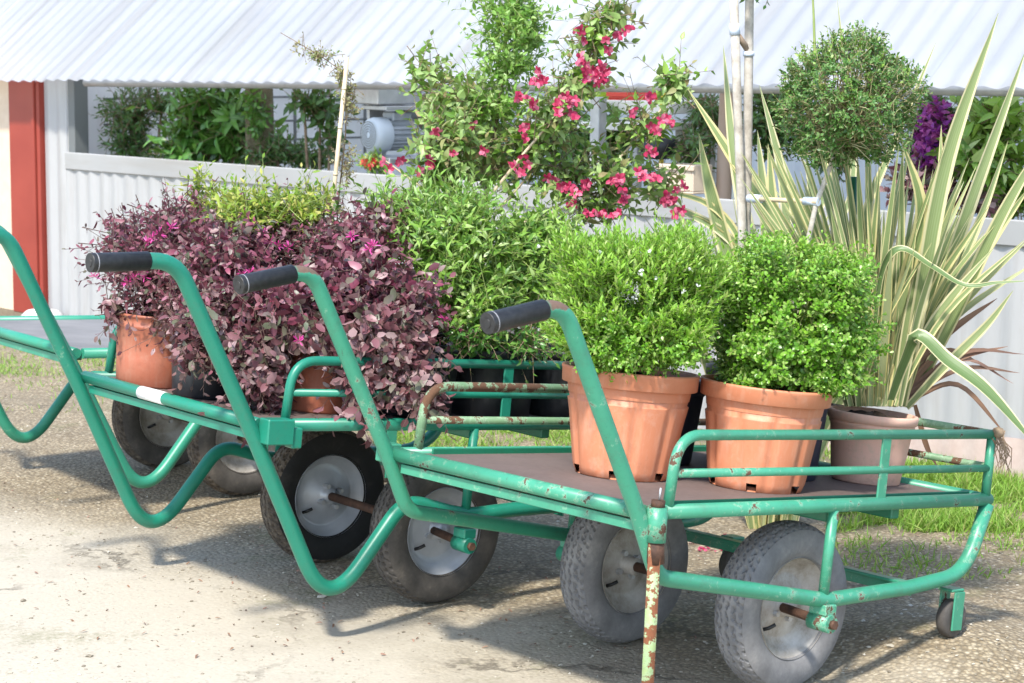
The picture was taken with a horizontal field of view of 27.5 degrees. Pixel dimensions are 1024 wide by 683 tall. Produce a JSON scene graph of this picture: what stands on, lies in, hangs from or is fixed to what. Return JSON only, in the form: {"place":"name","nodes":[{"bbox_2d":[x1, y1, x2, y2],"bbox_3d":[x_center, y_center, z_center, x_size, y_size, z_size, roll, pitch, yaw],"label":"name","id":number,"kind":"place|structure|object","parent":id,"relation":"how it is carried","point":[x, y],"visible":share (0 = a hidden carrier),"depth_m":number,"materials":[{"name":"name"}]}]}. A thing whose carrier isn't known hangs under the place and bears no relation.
{"place":"outdoors","nodes":[
{"label":"outdoors","id":0,"kind":"place"},
{"bbox_2d":[0,308,1023,682],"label":"ground","id":1,"kind":"structure","parent":0,"point":[154,602],"depth_m":5.59,"materials":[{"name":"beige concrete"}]},
{"bbox_2d":[0,80,13,309],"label":"cream building","id":2,"kind":"structure","parent":1,"relation":"on","point":[6,284],"depth_m":11.81,"materials":[{"name":"beige paint"}]},
{"bbox_2d":[8,80,48,312],"bbox_3d":[-2.674,-0.801,11.656,0.300,1.310,0.137,8,11,44],"label":"red post","id":3,"kind":"object","parent":1,"relation":"on","point":[27,164],"visible":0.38,"depth_m":11.58,"materials":[{"name":"metal"}]},
{"bbox_2d":[21,309,63,315],"bbox_3d":[-2.557,-0.143,11.375,0.230,0.085,0.186,1,8,0],"label":"white stone","id":4,"kind":"object","parent":1,"relation":"on","point":[32,312],"visible":0.15,"depth_m":11.34,"materials":[{"name":"white stone"}]},
{"bbox_2d":[90,87,182,158],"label":"dark shrub","id":5,"kind":"object","parent":1,"relation":"on","point":[134,123],"visible":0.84,"depth_m":11.30,"materials":[{"name":"green plant"}]},
{"bbox_2d":[0,225,396,495],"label":"hand cart","id":6,"kind":"object","parent":1,"relation":"on","point":[163,444],"visible":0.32,"depth_m":6.96,"materials":[{"name":"green paint"}]},
{"bbox_2d":[125,88,288,166],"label":"leaf shrub","id":7,"kind":"object","parent":1,"relation":"on","point":[209,124],"visible":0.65,"depth_m":10.71,"materials":[{"name":"green plant"}]},
{"bbox_2d":[233,88,277,165],"bbox_3d":[-1.281,-0.785,10.501,0.225,1.600,0.317,2,8,8],"label":"mossy trunk","id":8,"kind":"object","parent":1,"relation":"on","point":[259,108],"visible":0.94,"depth_m":10.40,"materials":[{"name":"plant"}]},
{"bbox_2d":[0,227,569,602],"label":"hand cart","id":9,"kind":"object","parent":1,"relation":"on","point":[326,495],"visible":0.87,"depth_m":5.57,"materials":[{"name":"green paint"}]},
{"bbox_2d":[62,176,226,388],"bbox_3d":[-0.955,-0.163,5.713,0.450,0.565,0.596,3,8,16],"label":"loropetalum shrub","id":10,"kind":"object","parent":9,"relation":"on","point":[146,363],"visible":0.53,"depth_m":5.58,"materials":[{"name":"purple plant"}]},
{"bbox_2d":[115,190,303,447],"bbox_3d":[-0.756,-0.070,5.428,0.511,0.641,0.610,1,8,2],"label":"loropetalum shrub","id":11,"kind":"object","parent":9,"relation":"on","point":[211,268],"visible":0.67,"depth_m":5.32,"materials":[{"name":"purple plant"}]},
{"bbox_2d":[127,174,388,388],"bbox_3d":[-0.632,-0.159,5.674,0.653,0.608,0.940,2,6,-39],"label":"loropetalum shrub","id":12,"kind":"object","parent":9,"relation":"on","point":[294,245],"visible":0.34,"depth_m":5.57,"materials":[{"name":"purple plant"}]},
{"bbox_2d":[166,152,361,265],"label":"golden shrub","id":13,"kind":"object","parent":9,"relation":"on","point":[255,204],"visible":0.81,"depth_m":5.62,"materials":[{"name":"yellow plant"}]},
{"bbox_2d":[223,226,417,448],"bbox_3d":[-0.494,-0.026,5.324,0.538,0.544,0.602,2,6,-39],"label":"loropetalum shrub","id":14,"kind":"object","parent":9,"relation":"on","point":[291,313],"visible":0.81,"depth_m":5.23,"materials":[{"name":"purple plant"}]},
{"bbox_2d":[281,32,367,218],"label":"climbing plant","id":15,"kind":"object","parent":9,"relation":"on","point":[349,104],"visible":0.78,"depth_m":5.96,"materials":[{"name":"green plant"}]},
{"bbox_2d":[331,57,348,229],"bbox_3d":[-0.492,-0.421,5.987,0.057,0.781,0.048,1,8,0],"label":"bamboo stake","id":16,"kind":"object","parent":15,"relation":"in","point":[341,115],"visible":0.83,"depth_m":5.94,"materials":[{"name":"beige wood"}]},
{"bbox_2d":[303,179,464,439],"bbox_3d":[-0.309,-0.096,5.407,0.410,0.618,0.760,-3,8,-21],"label":"loropetalum shrub","id":17,"kind":"object","parent":9,"relation":"on","point":[413,319],"visible":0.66,"depth_m":5.29,"materials":[{"name":"purple plant"}]},
{"bbox_2d":[348,152,552,416],"bbox_3d":[-0.182,-0.161,5.644,0.487,0.695,0.708,2,6,-39],"label":"green shrub","id":18,"kind":"object","parent":9,"relation":"on","point":[477,284],"visible":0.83,"depth_m":5.54,"materials":[{"name":"green plant"}]},
{"bbox_2d":[441,0,570,337],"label":"green sapling","id":19,"kind":"object","parent":9,"relation":"on","point":[520,27],"visible":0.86,"depth_m":6.00,"materials":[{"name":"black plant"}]},
{"bbox_2d":[485,180,587,416],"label":"green shrub","id":20,"kind":"object","parent":9,"relation":"on","point":[533,278],"visible":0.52,"depth_m":5.65,"materials":[{"name":"green plant"}]},
{"bbox_2d":[379,0,714,345],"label":"weigela bush","id":21,"kind":"object","parent":9,"relation":"on","point":[449,140],"visible":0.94,"depth_m":5.95,"materials":[{"name":"green plant"}]},
{"bbox_2d":[235,123,346,169],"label":"plant","id":22,"kind":"object","parent":1,"relation":"on","point":[285,152],"visible":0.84,"depth_m":10.39,"materials":[{"name":"green plant"}]},
{"bbox_2d":[280,89,360,170],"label":"slender plant","id":23,"kind":"object","parent":1,"relation":"on","point":[320,108],"visible":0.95,"depth_m":10.16,"materials":[{"name":"green plant"}]},
{"bbox_2d":[418,115,562,183],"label":"dark bush","id":24,"kind":"object","parent":1,"relation":"on","point":[511,176],"visible":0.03,"depth_m":9.38,"materials":[{"name":"green plant"}]},
{"bbox_2d":[3,356,1007,660],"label":"leaf litter","id":25,"kind":"object","parent":1,"relation":"on","point":[341,620],"visible":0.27,"depth_m":5.57,"materials":[{"name":"brown plant"}]},
{"bbox_2d":[0,0,1023,480],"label":"greenhouse","id":26,"kind":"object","parent":1,"relation":"on","point":[78,58],"visible":0.35,"depth_m":9.65,"materials":[{"name":"grey metal"}]},
{"bbox_2d":[352,146,387,174],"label":"coral flower plant","id":27,"kind":"object","parent":26,"relation":"on","point":[364,163],"visible":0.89,"depth_m":9.60,"materials":[{"name":"green plant"}]},
{"bbox_2d":[353,89,439,173],"bbox_3d":[-0.525,-0.980,9.791,0.370,0.520,0.315,-6,10,-38],"label":"fan motor","id":28,"kind":"object","parent":26,"relation":"attached to","point":[384,129],"visible":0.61,"depth_m":9.70,"materials":[{"name":"grey metal"}]},
{"bbox_2d":[655,163,711,194],"bbox_3d":[0.689,-0.654,8.384,0.202,0.115,0.129,8,11,44],"label":"beige planter","id":29,"kind":"object","parent":26,"relation":"on","point":[693,178],"visible":0.51,"depth_m":8.30,"materials":[{"name":"beige plastic"}]},
{"bbox_2d":[674,93,742,163],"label":"trailing plant","id":30,"kind":"object","parent":29,"relation":"in","point":[711,108],"visible":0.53,"depth_m":8.65,"materials":[{"name":"green plant"}]},
{"bbox_2d":[0,346,1023,579],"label":"grass","id":31,"kind":"structure","parent":1,"relation":"on","point":[1007,488],"depth_m":6.66,"materials":[{"name":"green plant"}]},
{"bbox_2d":[545,91,645,178],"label":"table plant","id":32,"kind":"object","parent":1,"relation":"on","point":[585,117],"visible":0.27,"depth_m":8.89,"materials":[{"name":"green plant"}]},
{"bbox_2d":[233,265,995,682],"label":"hand cart","id":33,"kind":"object","parent":1,"relation":"on","point":[783,593],"visible":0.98,"depth_m":4.83,"materials":[{"name":"green paint"}]},
{"bbox_2d":[525,207,740,481],"bbox_3d":[0.275,0.008,4.824,0.492,0.647,0.467,1,8,0],"label":"potted shrub","id":34,"kind":"object","parent":33,"relation":"on","point":[667,319],"visible":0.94,"depth_m":4.70,"materials":[{"name":"green plant"}]},
{"bbox_2d":[680,379,704,465],"bbox_3d":[0.355,0.191,5.265,0.262,0.216,0.262,2,5,-42],"label":"black pot","id":35,"kind":"object","parent":33,"relation":"on","point":[694,405],"visible":0.09,"depth_m":5.20,"materials":[{"name":"plastic"}]},
{"bbox_2d":[706,0,769,373],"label":"standard tree","id":36,"kind":"object","parent":33,"relation":"on","point":[748,87],"visible":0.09,"depth_m":5.29,"materials":[{"name":"plant"}]},
{"bbox_2d":[729,0,754,261],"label":"wooden stake","id":37,"kind":"object","parent":36,"relation":"attached to","point":[737,39],"visible":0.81,"depth_m":5.26,"materials":[{"name":"beige wood"}]},
{"bbox_2d":[746,194,820,205],"bbox_3d":[0.674,-0.352,5.203,0.026,0.027,0.237,-6,10,-39],"label":"bamboo tie","id":38,"kind":"object","parent":37,"relation":"attached to","point":[812,201],"visible":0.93,"depth_m":5.19,"materials":[{"name":"beige"}]},
{"bbox_2d":[700,223,896,493],"bbox_3d":[0.655,0.036,4.918,0.480,0.629,0.462,1,8,5],"label":"potted shrub","id":39,"kind":"object","parent":33,"relation":"on","point":[772,373],"visible":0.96,"depth_m":4.78,"materials":[{"name":"green plant"}]},
{"bbox_2d":[767,0,932,481],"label":"topiary tree","id":40,"kind":"object","parent":33,"relation":"on","point":[849,120],"visible":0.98,"depth_m":5.02,"materials":[{"name":"green plant"}]},
{"bbox_2d":[849,177,856,254],"bbox_3d":[0.865,-0.182,5.324,0.023,0.475,0.019,1,8,0],"label":"plant stake","id":41,"kind":"object","parent":40,"relation":"attached to","point":[854,182],"visible":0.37,"depth_m":5.29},
{"bbox_2d":[689,15,1023,485],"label":"flax plant","id":42,"kind":"object","parent":33,"relation":"on","point":[932,282],"visible":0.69,"depth_m":5.18,"materials":[{"name":"green plant"}]},
{"bbox_2d":[991,427,1011,475],"bbox_3d":[1.187,0.269,5.117,0.073,0.122,0.032,1,8,0],"label":"dry root","id":43,"kind":"object","parent":33,"relation":"hanging from","point":[999,432],"visible":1,"depth_m":5.11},
{"bbox_2d":[519,97,718,185],"bbox_3d":[0.444,-0.512,9.340,1.000,1.135,0.400,8,11,44],"label":"shelf","id":44,"kind":"object","parent":1,"relation":"on","point":[620,105],"visible":0.03,"depth_m":8.95,"materials":[{"name":"white"}]},
{"bbox_2d":[556,92,608,98],"bbox_3d":[0.373,-1.132,9.318,0.272,0.120,0.269,8,11,44],"label":"plastic bin","id":45,"kind":"object","parent":44,"relation":"on","point":[603,94],"depth_m":9.16,"materials":[{"name":"green"}]},
{"bbox_2d":[519,118,690,192],"bbox_3d":[0.385,-0.490,9.031,0.700,0.920,0.350,8,11,44],"label":"potting table","id":46,"kind":"object","parent":44,"relation":"attached to","point":[636,149],"visible":0.09,"depth_m":8.77,"materials":[{"name":"white"}]},
{"label":"yellow pole","id":47,"kind":"object","parent":46,"relation":"attached to","visible":0},
{"bbox_2d":[639,138,677,159],"bbox_3d":[0.595,-0.784,8.528,0.164,0.085,0.164,8,11,44],"label":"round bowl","id":48,"kind":"object","parent":47,"relation":"hanging from","point":[663,145],"visible":0.51,"depth_m":8.46,"materials":[{"name":"black plastic"}]},
{"bbox_2d":[606,92,657,99],"bbox_3d":[0.547,-1.077,9.166,0.122,0.040,0.269,8,11,44],"label":"plastic tray","id":49,"kind":"object","parent":44,"relation":"on","point":[617,95],"visible":0.38,"depth_m":9.08,"materials":[{"name":"red plastic"}]},
{"bbox_2d":[664,119,716,172],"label":"trailing plant","id":50,"kind":"object","parent":1,"relation":"on","point":[688,143],"visible":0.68,"depth_m":8.43,"materials":[{"name":"green plant"}]},
{"bbox_2d":[693,534,724,551],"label":"fallen petals","id":51,"kind":"object","parent":1,"relation":"on","point":[703,548],"visible":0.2,"depth_m":6.27,"materials":[{"name":"pink plant"}]},
{"bbox_2d":[716,93,732,198],"bbox_3d":[0.846,-0.352,8.396,0.074,1.360,0.064,1,8,0],"label":"brown post","id":52,"kind":"object","parent":1,"relation":"on","point":[723,182],"visible":0.1,"depth_m":8.32,"materials":[{"name":"brown"}]},
{"bbox_2d":[742,94,805,168],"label":"dark bush","id":53,"kind":"object","parent":1,"relation":"on","point":[760,125],"visible":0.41,"depth_m":8.33,"materials":[{"name":"green plant"}]},
{"bbox_2d":[632,0,935,528],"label":"flax plant","id":54,"kind":"object","parent":1,"relation":"on","point":[721,219],"visible":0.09,"depth_m":6.20,"materials":[{"name":"green plant"}]},
{"bbox_2d":[791,99,881,182],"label":"dark bush","id":55,"kind":"object","parent":1,"relation":"on","point":[820,166],"visible":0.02,"depth_m":8.27,"materials":[{"name":"green plant"}]},
{"bbox_2d":[896,95,969,184],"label":"bougainvillea","id":56,"kind":"object","parent":1,"relation":"on","point":[937,112],"visible":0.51,"depth_m":7.61,"materials":[{"name":"purple plant"}]},
{"bbox_2d":[880,149,1023,217],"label":"dark shrub","id":57,"kind":"object","parent":1,"relation":"on","point":[993,206],"visible":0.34,"depth_m":7.58,"materials":[{"name":"green plant"}]},
{"bbox_2d":[925,96,1023,219],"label":"leaf shrub","id":58,"kind":"object","parent":1,"relation":"on","point":[983,114],"visible":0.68,"depth_m":7.48,"materials":[{"name":"green plant"}]}
]}

